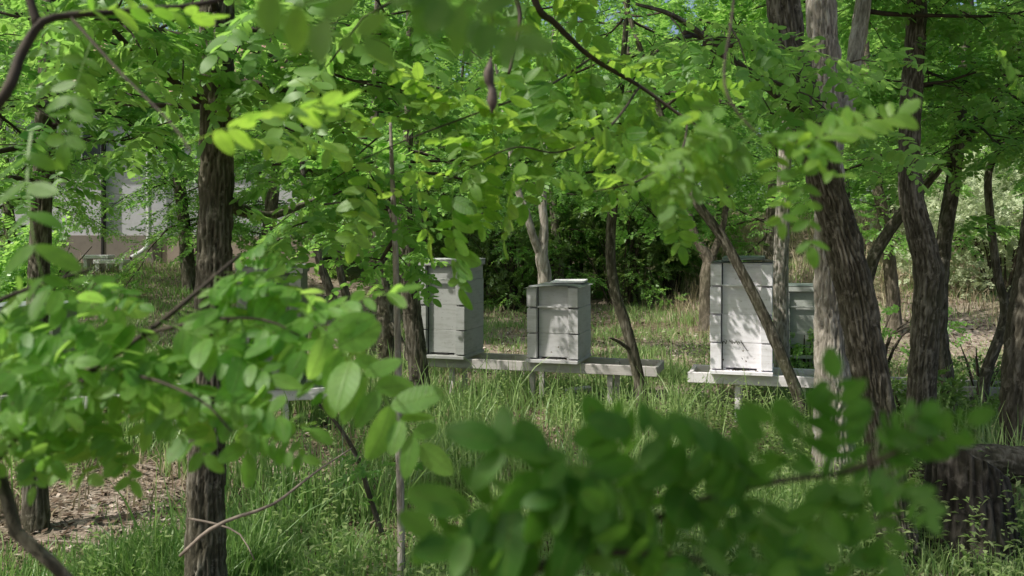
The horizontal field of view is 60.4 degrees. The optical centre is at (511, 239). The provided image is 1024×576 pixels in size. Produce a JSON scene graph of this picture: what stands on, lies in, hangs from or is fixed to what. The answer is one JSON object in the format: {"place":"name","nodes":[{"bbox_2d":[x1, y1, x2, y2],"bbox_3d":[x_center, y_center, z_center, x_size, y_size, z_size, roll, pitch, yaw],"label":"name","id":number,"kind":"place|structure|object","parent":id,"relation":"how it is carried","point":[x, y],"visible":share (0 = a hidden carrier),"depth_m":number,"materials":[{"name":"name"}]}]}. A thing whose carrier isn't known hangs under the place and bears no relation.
{"place":"outdoors","nodes":[
{"label":"outdoors","id":0,"kind":"place"},
{"bbox_2d":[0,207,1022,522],"bbox_3d":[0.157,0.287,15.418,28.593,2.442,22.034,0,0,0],"label":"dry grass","id":1,"kind":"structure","parent":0,"point":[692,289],"depth_m":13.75,"materials":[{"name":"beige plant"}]},
{"bbox_2d":[0,203,1023,575],"bbox_3d":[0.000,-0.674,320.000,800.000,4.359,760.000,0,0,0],"label":"ground","id":2,"kind":"structure","parent":0,"point":[354,273],"depth_m":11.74,"materials":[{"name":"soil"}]},
{"bbox_2d":[0,94,67,250],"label":"locust tree","id":3,"kind":"object","parent":2,"relation":"on","point":[15,141],"visible":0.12,"depth_m":15.61,"materials":[{"name":"green plant"}]},
{"bbox_2d":[0,476,72,575],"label":"stem","id":4,"kind":"object","parent":2,"relation":"on","point":[21,536],"visible":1,"depth_m":0.99,"materials":[{"name":"brown plant"}]},
{"bbox_2d":[0,202,100,319],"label":"bush","id":5,"kind":"object","parent":2,"relation":"on","point":[9,287],"visible":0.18,"depth_m":8.33,"materials":[{"name":"green plant"}]},
{"bbox_2d":[0,27,132,282],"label":"locust tree","id":6,"kind":"object","parent":2,"relation":"on","point":[6,211],"visible":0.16,"depth_m":14.60,"materials":[{"name":"green plant"}]},
{"bbox_2d":[35,538,107,547],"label":"fallen twig","id":7,"kind":"object","parent":2,"relation":"on","point":[67,541],"visible":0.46,"depth_m":4.20,"materials":[{"name":"brown wood"}]},
{"bbox_2d":[56,468,103,481],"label":"fallen twig","id":8,"kind":"object","parent":2,"relation":"on","point":[97,470],"visible":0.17,"depth_m":5.35,"materials":[{"name":"brown wood"}]},
{"bbox_2d":[0,0,188,235],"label":"locust tree","id":9,"kind":"object","parent":2,"relation":"on","point":[77,165],"visible":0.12,"depth_m":12.08,"materials":[{"name":"green plant"}]},
{"bbox_2d":[81,255,114,268],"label":"bench","id":10,"kind":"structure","parent":2,"relation":"on","point":[87,259],"depth_m":16.38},
{"bbox_2d":[93,260,129,272],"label":"bench","id":11,"kind":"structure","parent":2,"relation":"on","point":[98,263],"depth_m":15.88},
{"bbox_2d":[0,0,268,533],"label":"locust tree","id":12,"kind":"object","parent":2,"relation":"on","point":[36,516],"visible":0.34,"depth_m":4.28,"materials":[{"name":"green plant"}]},
{"bbox_2d":[136,463,164,469],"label":"fallen twig","id":13,"kind":"object","parent":2,"relation":"on","point":[149,467],"visible":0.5,"depth_m":5.45,"materials":[{"name":"brown wood"}]},
{"bbox_2d":[143,495,183,501],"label":"fallen twig","id":14,"kind":"object","parent":2,"relation":"on","point":[163,498],"visible":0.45,"depth_m":4.84,"materials":[{"name":"brown wood"}]},
{"bbox_2d":[0,33,354,275],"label":"house","id":15,"kind":"structure","parent":2,"relation":"on","point":[78,241],"depth_m":18.71,"materials":[{"name":"white paint"}]},
{"bbox_2d":[61,129,100,181],"bbox_3d":[-9.134,-1.800,18.674,0.950,1.150,0.071,0,0,-3],"label":"window","id":16,"kind":"structure","parent":15,"relation":"in","point":[94,150],"depth_m":18.65,"materials":[{"name":"grey glass"}]},
{"bbox_2d":[74,0,298,299],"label":"locust tree","id":17,"kind":"object","parent":2,"relation":"on","point":[188,272],"visible":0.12,"depth_m":14.31,"materials":[{"name":"green plant"}]},
{"bbox_2d":[64,379,326,425],"bbox_3d":[-2.625,1.293,6.450,2.694,0.400,0.458,0,0,-13],"label":"hive bench","id":18,"kind":"object","parent":2,"relation":"on","point":[310,394],"visible":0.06,"depth_m":6.46,"materials":[{"name":"grey wood"}]},
{"bbox_2d":[0,300,78,399],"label":"beehive","id":19,"kind":"object","parent":18,"relation":"on","point":[55,331],"visible":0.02,"depth_m":6.22,"materials":[{"name":"paint"}]},
{"bbox_2d":[235,264,308,389],"bbox_3d":[-1.809,0.639,6.682,0.489,0.902,0.573,0,0,-8],"label":"beehive","id":20,"kind":"object","parent":18,"relation":"on","point":[302,283],"visible":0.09,"depth_m":6.47,"materials":[{"name":"paint"}]},
{"bbox_2d":[86,0,316,279],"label":"locust tree","id":21,"kind":"object","parent":2,"relation":"on","point":[161,186],"visible":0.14,"depth_m":14.76,"materials":[{"name":"green plant"}]},
{"bbox_2d":[0,224,453,505],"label":"locust sapling","id":22,"kind":"object","parent":2,"relation":"on","point":[40,415],"visible":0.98,"depth_m":0.95,"materials":[{"name":"green plant"}]},
{"bbox_2d":[125,0,392,266],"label":"locust tree","id":23,"kind":"object","parent":2,"relation":"on","point":[271,201],"visible":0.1,"depth_m":13.89,"materials":[{"name":"green plant"}]},
{"bbox_2d":[0,0,529,575],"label":"locust tree","id":24,"kind":"object","parent":2,"relation":"on","point":[224,88],"visible":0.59,"depth_m":3.01,"materials":[{"name":"green plant"}]},
{"bbox_2d":[179,448,351,556],"bbox_3d":[-0.825,0.900,3.024,0.599,0.291,0.065,0,0,-30],"label":"dead branch","id":25,"kind":"object","parent":2,"relation":"on","point":[197,539],"visible":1,"depth_m":2.96,"materials":[{"name":"brown wood"}]},
{"bbox_2d":[188,517,254,559],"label":"dead twig","id":26,"kind":"object","parent":25,"relation":"attached to","point":[208,522],"visible":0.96,"depth_m":3.00,"materials":[{"name":"brown wood"}]},
{"bbox_2d":[0,0,555,320],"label":"locust sapling","id":27,"kind":"object","parent":2,"relation":"on","point":[484,40],"visible":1,"depth_m":0.81,"materials":[{"name":"green plant"}]},
{"bbox_2d":[142,0,420,354],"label":"locust tree","id":28,"kind":"object","parent":2,"relation":"on","point":[242,164],"visible":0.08,"depth_m":11.18,"materials":[{"name":"green plant"}]},
{"bbox_2d":[233,20,462,302],"bbox_3d":[-2.342,-0.643,11.883,3.271,4.330,2.795,0,0,-20],"label":"locust tree","id":29,"kind":"object","parent":2,"relation":"on","point":[345,292],"visible":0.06,"depth_m":11.75,"materials":[{"name":"green plant"}]},
{"bbox_2d":[318,403,384,535],"bbox_3d":[-0.657,0.938,3.600,0.276,0.541,0.023,0,0,0],"label":"bare stem","id":30,"kind":"object","parent":2,"relation":"on","point":[366,485],"visible":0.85,"depth_m":3.59,"materials":[{"name":"brown plant"}]},
{"bbox_2d":[240,0,473,374],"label":"locust tree","id":31,"kind":"object","parent":2,"relation":"on","point":[385,313],"visible":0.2,"depth_m":9.21,"materials":[{"name":"green plant"}]},
{"bbox_2d":[286,0,473,290],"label":"locust tree","id":32,"kind":"object","parent":2,"relation":"on","point":[370,260],"visible":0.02,"depth_m":18.38,"materials":[{"name":"green plant"}]},
{"bbox_2d":[233,98,566,575],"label":"locust sapling","id":33,"kind":"object","parent":2,"relation":"on","point":[337,176],"visible":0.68,"depth_m":3.44,"materials":[{"name":"green plant"}]},
{"bbox_2d":[290,12,541,385],"bbox_3d":[-0.617,-1.691,6.785,2.575,6.391,2.702,0,0,0],"label":"locust tree","id":34,"kind":"object","parent":2,"relation":"on","point":[414,333],"visible":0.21,"depth_m":7.19,"materials":[{"name":"green plant"}]},
{"bbox_2d":[326,9,506,283],"bbox_3d":[-1.959,-1.958,17.370,3.700,6.636,4.138,0,0,-11],"label":"locust tree","id":35,"kind":"object","parent":2,"relation":"on","point":[460,78],"visible":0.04,"depth_m":17.02,"materials":[{"name":"green plant"}]},
{"bbox_2d":[397,37,518,248],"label":"locust tree","id":36,"kind":"object","parent":2,"relation":"on","point":[480,68],"visible":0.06,"depth_m":21.18,"materials":[{"name":"green plant"}]},
{"bbox_2d":[398,164,564,299],"bbox_3d":[-0.701,-0.139,17.639,3.919,3.086,2.736,0,0,0],"label":"bush","id":37,"kind":"object","parent":2,"relation":"on","point":[440,244],"visible":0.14,"depth_m":17.22,"materials":[{"name":"green plant"}]},
{"bbox_2d":[426,110,566,285],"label":"locust tree","id":38,"kind":"object","parent":2,"relation":"on","point":[478,169],"visible":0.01,"depth_m":19.02,"materials":[{"name":"green plant"}]},
{"bbox_2d":[235,0,764,309],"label":"locust sapling","id":39,"kind":"object","parent":2,"relation":"on","point":[543,125],"visible":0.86,"depth_m":1.79,"materials":[{"name":"green plant"}]},
{"bbox_2d":[484,57,497,113],"bbox_3d":[-0.028,-0.202,1.150,0.019,0.073,0.018,0,0,0],"label":"seed pod","id":40,"kind":"object","parent":39,"relation":"hanging from","point":[492,98],"visible":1,"depth_m":1.14,"materials":[{"name":"brown plant"}]},
{"bbox_2d":[0,249,1023,575],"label":"grass","id":41,"kind":"structure","parent":2,"relation":"on","point":[930,561],"depth_m":4.20,"materials":[{"name":"green plant"}]},
{"bbox_2d":[0,329,1023,575],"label":"tall grass","id":42,"kind":"structure","parent":2,"relation":"on","point":[440,439],"depth_m":5.14,"materials":[{"name":"green plant"}]},
{"bbox_2d":[2,328,1023,575],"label":"ground herbs","id":43,"kind":"object","parent":2,"relation":"on","point":[680,544],"visible":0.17,"depth_m":3.96,"materials":[{"name":"green plant"}]},
{"bbox_2d":[3,0,1023,256],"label":"distant wood","id":44,"kind":"object","parent":2,"relation":"on","point":[673,32],"visible":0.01,"depth_m":30.09,"materials":[{"name":"green plant"}]},
{"bbox_2d":[464,208,581,312],"bbox_3d":[0.083,0.420,16.566,2.453,2.137,1.736,0,0,0],"label":"bush","id":45,"kind":"object","parent":2,"relation":"on","point":[507,273],"visible":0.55,"depth_m":16.37,"materials":[{"name":"green plant"}]},
{"bbox_2d":[470,74,591,270],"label":"locust tree","id":46,"kind":"object","parent":2,"relation":"on","point":[535,162],"depth_m":21.95,"materials":[{"name":"green plant"}]},
{"bbox_2d":[449,98,622,287],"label":"locust tree","id":47,"kind":"object","parent":2,"relation":"on","point":[566,201],"visible":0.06,"depth_m":17.94,"materials":[{"name":"green plant"}]},
{"bbox_2d":[427,353,663,403],"bbox_3d":[0.251,1.291,7.934,2.170,0.446,0.458,0,0,17],"label":"hive bench","id":48,"kind":"object","parent":2,"relation":"on","point":[611,367],"visible":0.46,"depth_m":7.81,"materials":[{"name":"grey wood"}]},
{"bbox_2d":[418,258,485,359],"bbox_3d":[-0.568,0.619,8.162,0.489,0.892,0.573,0,0,17],"label":"beehive","id":49,"kind":"object","parent":48,"relation":"on","point":[453,326],"visible":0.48,"depth_m":7.97,"materials":[{"name":"grey paint"}]},
{"bbox_2d":[525,282,590,364],"bbox_3d":[0.422,0.726,7.861,0.499,0.679,0.590,0,0,17],"label":"beehive","id":50,"kind":"object","parent":48,"relation":"on","point":[559,314],"visible":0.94,"depth_m":7.66,"materials":[{"name":"grey paint"}]},
{"bbox_2d":[550,279,587,282],"bbox_3d":[0.518,0.371,7.940,0.300,0.029,0.300,0,0,11],"label":"lid board","id":51,"kind":"object","parent":50,"relation":"on","point":[569,281],"visible":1,"depth_m":7.83,"materials":[{"name":"white wood"}]},
{"bbox_2d":[421,6,669,283],"bbox_3d":[0.461,-1.271,10.472,3.132,5.560,2.652,0,0,0],"label":"locust tree","id":52,"kind":"object","parent":2,"relation":"on","point":[540,245],"visible":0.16,"depth_m":10.51,"materials":[{"name":"green plant"}]},
{"bbox_2d":[460,54,652,309],"bbox_3d":[0.873,-1.172,17.017,3.783,5.697,3.852,0,0,-21],"label":"locust tree","id":53,"kind":"object","parent":2,"relation":"on","point":[553,208],"visible":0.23,"depth_m":16.45,"materials":[{"name":"green plant"}]},
{"bbox_2d":[502,160,623,283],"bbox_3d":[1.198,-0.353,18.694,3.158,3.272,2.839,0,0,37],"label":"bush","id":54,"kind":"object","parent":2,"relation":"on","point":[577,254],"visible":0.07,"depth_m":18.13,"materials":[{"name":"green plant"}]},
{"bbox_2d":[565,385,591,392],"bbox_3d":[0.617,1.412,8.299,0.260,0.035,0.100,-6,3,-6],"label":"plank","id":55,"kind":"object","parent":2,"relation":"on","point":[585,388],"visible":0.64,"depth_m":8.26,"materials":[{"name":"grey wood"}]},
{"bbox_2d":[458,0,781,405],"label":"locust sapling","id":56,"kind":"object","parent":2,"relation":"on","point":[629,345],"visible":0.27,"depth_m":7.16,"materials":[{"name":"green plant"}]},
{"bbox_2d":[565,0,680,283],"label":"locust tree","id":57,"kind":"object","parent":2,"relation":"on","point":[598,270],"visible":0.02,"depth_m":19.89,"materials":[{"name":"green plant"}]},
{"bbox_2d":[547,174,705,305],"bbox_3d":[2.283,-0.035,16.963,3.649,2.897,2.475,0,0,0],"label":"bush","id":58,"kind":"object","parent":2,"relation":"on","point":[626,284],"visible":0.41,"depth_m":16.87,"materials":[{"name":"green plant"}]},
{"bbox_2d":[538,17,733,309],"bbox_3d":[2.153,-1.500,17.430,4.047,5.956,3.674,0,0,-36],"label":"locust tree","id":59,"kind":"object","parent":2,"relation":"on","point":[657,285],"visible":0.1,"depth_m":16.80,"materials":[{"name":"green plant"}]},
{"bbox_2d":[487,0,844,432],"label":"locust sapling","id":60,"kind":"object","parent":2,"relation":"on","point":[768,325],"visible":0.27,"depth_m":6.46,"materials":[{"name":"green plant"}]},
{"bbox_2d":[591,50,751,299],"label":"locust tree","id":61,"kind":"object","parent":2,"relation":"on","point":[673,281],"visible":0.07,"depth_m":17.95,"materials":[{"name":"green plant"}]},
{"bbox_2d":[622,174,737,295],"bbox_3d":[3.318,-0.110,17.930,2.385,2.576,2.013,0,0,25],"label":"bush","id":62,"kind":"object","parent":2,"relation":"on","point":[697,218],"visible":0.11,"depth_m":17.76,"materials":[{"name":"green plant"}]},
{"bbox_2d":[398,347,993,575],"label":"locust sapling","id":63,"kind":"object","parent":2,"relation":"on","point":[500,536],"visible":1,"depth_m":0.53,"materials":[{"name":"green plant"}]},
{"bbox_2d":[598,44,795,330],"bbox_3d":[2.794,-0.920,13.936,3.286,4.806,2.876,0,0,-35],"label":"locust tree","id":64,"kind":"object","parent":2,"relation":"on","point":[707,255],"visible":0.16,"depth_m":13.92,"materials":[{"name":"green plant"}]},
{"bbox_2d":[675,12,770,240],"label":"locust tree","id":65,"kind":"object","parent":2,"relation":"on","point":[728,128],"visible":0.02,"depth_m":20.80,"materials":[{"name":"green plant"}]},
{"bbox_2d":[688,364,814,407],"bbox_3d":[1.987,1.295,7.191,1.040,0.455,0.468,0,0,17],"label":"hive bench","id":66,"kind":"object","parent":2,"relation":"on","point":[697,372],"visible":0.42,"depth_m":7.04,"materials":[{"name":"grey wood"}]},
{"bbox_2d":[709,259,774,376],"bbox_3d":[1.885,0.606,7.201,0.519,0.919,0.590,0,0,17],"label":"beehive","id":67,"kind":"object","parent":66,"relation":"on","point":[736,328],"visible":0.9,"depth_m":7.00,"materials":[{"name":"white paint"}]},
{"bbox_2d":[722,255,764,260],"bbox_3d":[1.911,0.149,7.250,0.330,0.039,0.340,0,0,17],"label":"lid board","id":68,"kind":"object","parent":67,"relation":"on","point":[724,258],"visible":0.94,"depth_m":7.09,"materials":[{"name":"grey wood"}]},
{"bbox_2d":[567,0,951,568],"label":"locust tree","id":69,"kind":"object","parent":2,"relation":"on","point":[793,88],"visible":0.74,"depth_m":3.78,"materials":[{"name":"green plant"}]},
{"bbox_2d":[657,68,894,261],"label":"locust tree","id":70,"kind":"object","parent":2,"relation":"on","point":[768,242],"visible":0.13,"depth_m":16.95,"materials":[{"name":"green plant"}]},
{"bbox_2d":[773,326,813,368],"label":"bush","id":71,"kind":"object","parent":2,"relation":"on","point":[797,348],"visible":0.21,"depth_m":8.31,"materials":[{"name":"green plant"}]},
{"bbox_2d":[790,358,813,366],"bbox_3d":[2.988,1.317,8.565,1.124,0.389,0.438,0,0,12],"label":"hive bench","id":72,"kind":"object","parent":2,"relation":"on","point":[810,360],"depth_m":8.37,"materials":[{"name":"grey wood"}]},
{"bbox_2d":[788,283,814,358],"bbox_3d":[2.834,0.776,8.582,0.489,0.687,0.573,0,0,12],"label":"beehive","id":73,"kind":"object","parent":72,"relation":"on","point":[801,309],"visible":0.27,"depth_m":8.38,"materials":[{"name":"grey paint"}]},
{"bbox_2d":[741,6,899,218],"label":"locust tree","id":74,"kind":"object","parent":2,"relation":"on","point":[748,64],"visible":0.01,"depth_m":22.88,"materials":[{"name":"green plant"}]},
{"bbox_2d":[633,0,1023,268],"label":"locust sapling","id":75,"kind":"object","parent":2,"relation":"on","point":[713,150],"visible":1,"depth_m":0.89,"materials":[{"name":"green plant"}]},
{"bbox_2d":[733,0,932,240],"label":"locust tree","id":76,"kind":"object","parent":2,"relation":"on","point":[755,199],"visible":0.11,"depth_m":19.25,"materials":[{"name":"green plant"}]},
{"bbox_2d":[769,18,922,399],"bbox_3d":[2.694,-1.513,7.987,2.081,6.075,2.137,0,0,26],"label":"locust tree","id":77,"kind":"object","parent":2,"relation":"on","point":[780,287],"visible":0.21,"depth_m":7.85,"materials":[{"name":"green plant"}]},
{"bbox_2d":[690,0,1023,482],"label":"locust tree","id":78,"kind":"object","parent":2,"relation":"on","point":[823,17],"visible":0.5,"depth_m":4.84,"materials":[{"name":"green plant"}]},
{"bbox_2d":[762,0,1023,485],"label":"locust tree","id":79,"kind":"object","parent":2,"relation":"on","point":[928,271],"visible":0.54,"depth_m":5.11,"materials":[{"name":"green plant"}]},
{"bbox_2d":[841,27,975,334],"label":"locust tree","id":80,"kind":"object","parent":2,"relation":"on","point":[892,291],"visible":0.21,"depth_m":12.41,"materials":[{"name":"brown plant"}]},
{"bbox_2d":[837,6,981,213],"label":"locust tree","id":81,"kind":"object","parent":2,"relation":"on","point":[890,211],"visible":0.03,"depth_m":23.95,"materials":[{"name":"green plant"}]},
{"bbox_2d":[803,0,1023,445],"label":"locust tree","id":82,"kind":"object","parent":2,"relation":"on","point":[1011,396],"visible":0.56,"depth_m":5.35,"materials":[{"name":"green plant"}]},
{"bbox_2d":[880,304,973,368],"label":"bush","id":83,"kind":"object","parent":2,"relation":"on","point":[898,329],"visible":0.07,"depth_m":9.45,"materials":[{"name":"green plant"}]},
{"bbox_2d":[861,364,998,450],"bbox_3d":[2.753,1.183,5.943,1.285,0.795,0.863,0,0,0],"label":"bush","id":84,"kind":"object","parent":2,"relation":"on","point":[946,399],"visible":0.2,"depth_m":5.81,"materials":[{"name":"green plant"}]},
{"bbox_2d":[844,70,1018,208],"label":"locust tree","id":85,"kind":"object","parent":2,"relation":"on","point":[988,150],"visible":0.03,"depth_m":22.97,"materials":[{"name":"green plant"}]},
{"bbox_2d":[844,0,1023,378],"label":"locust tree","id":86,"kind":"object","parent":2,"relation":"on","point":[883,238],"visible":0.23,"depth_m":6.39,"materials":[{"name":"green plant"}]},
{"bbox_2d":[858,77,1023,406],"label":"locust tree","id":87,"kind":"object","parent":2,"relation":"on","point":[994,349],"visible":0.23,"depth_m":6.97,"materials":[{"name":"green plant"}]},
{"bbox_2d":[862,145,1023,260],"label":"bush","id":88,"kind":"object","parent":2,"relation":"on","point":[1014,177],"visible":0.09,"depth_m":16.29,"materials":[{"name":"green plant"}]},
{"bbox_2d":[866,0,1023,409],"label":"locust tree","id":89,"kind":"object","parent":2,"relation":"on","point":[947,218],"visible":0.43,"depth_m":6.53,"materials":[{"name":"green plant"}]},
{"bbox_2d":[888,344,1002,408],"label":"bush","id":90,"kind":"object","parent":2,"relation":"on","point":[977,365],"visible":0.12,"depth_m":7.38,"materials":[{"name":"green plant"}]},
{"bbox_2d":[890,377,1000,406],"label":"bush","id":91,"kind":"object","parent":2,"relation":"on","point":[969,388],"visible":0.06,"depth_m":7.12,"materials":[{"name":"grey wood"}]},
{"bbox_2d":[875,151,1023,301],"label":"bush","id":92,"kind":"object","parent":2,"relation":"on","point":[967,210],"visible":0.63,"depth_m":14.35,"materials":[{"name":"green plant"}]},
{"bbox_2d":[907,0,1023,252],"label":"locust tree","id":93,"kind":"object","parent":2,"relation":"on","point":[1003,226],"visible":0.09,"depth_m":14.47,"materials":[{"name":"green plant"}]},
{"bbox_2d":[917,436,1023,575],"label":"tree stump","id":94,"kind":"object","parent":2,"relation":"on","point":[962,474],"visible":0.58,"depth_m":3.89,"materials":[{"name":"brown wood"}]},
{"bbox_2d":[955,444,1023,483],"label":"fallen log","id":95,"kind":"object","parent":2,"relation":"on","point":[1000,457],"visible":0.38,"depth_m":4.51,"materials":[{"name":"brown wood"}]},
{"bbox_2d":[121,0,1005,213],"label":"sky","id":96,"kind":"structure","parent":0,"point":[690,5],"materials":[{"name":"white"}]}
]}

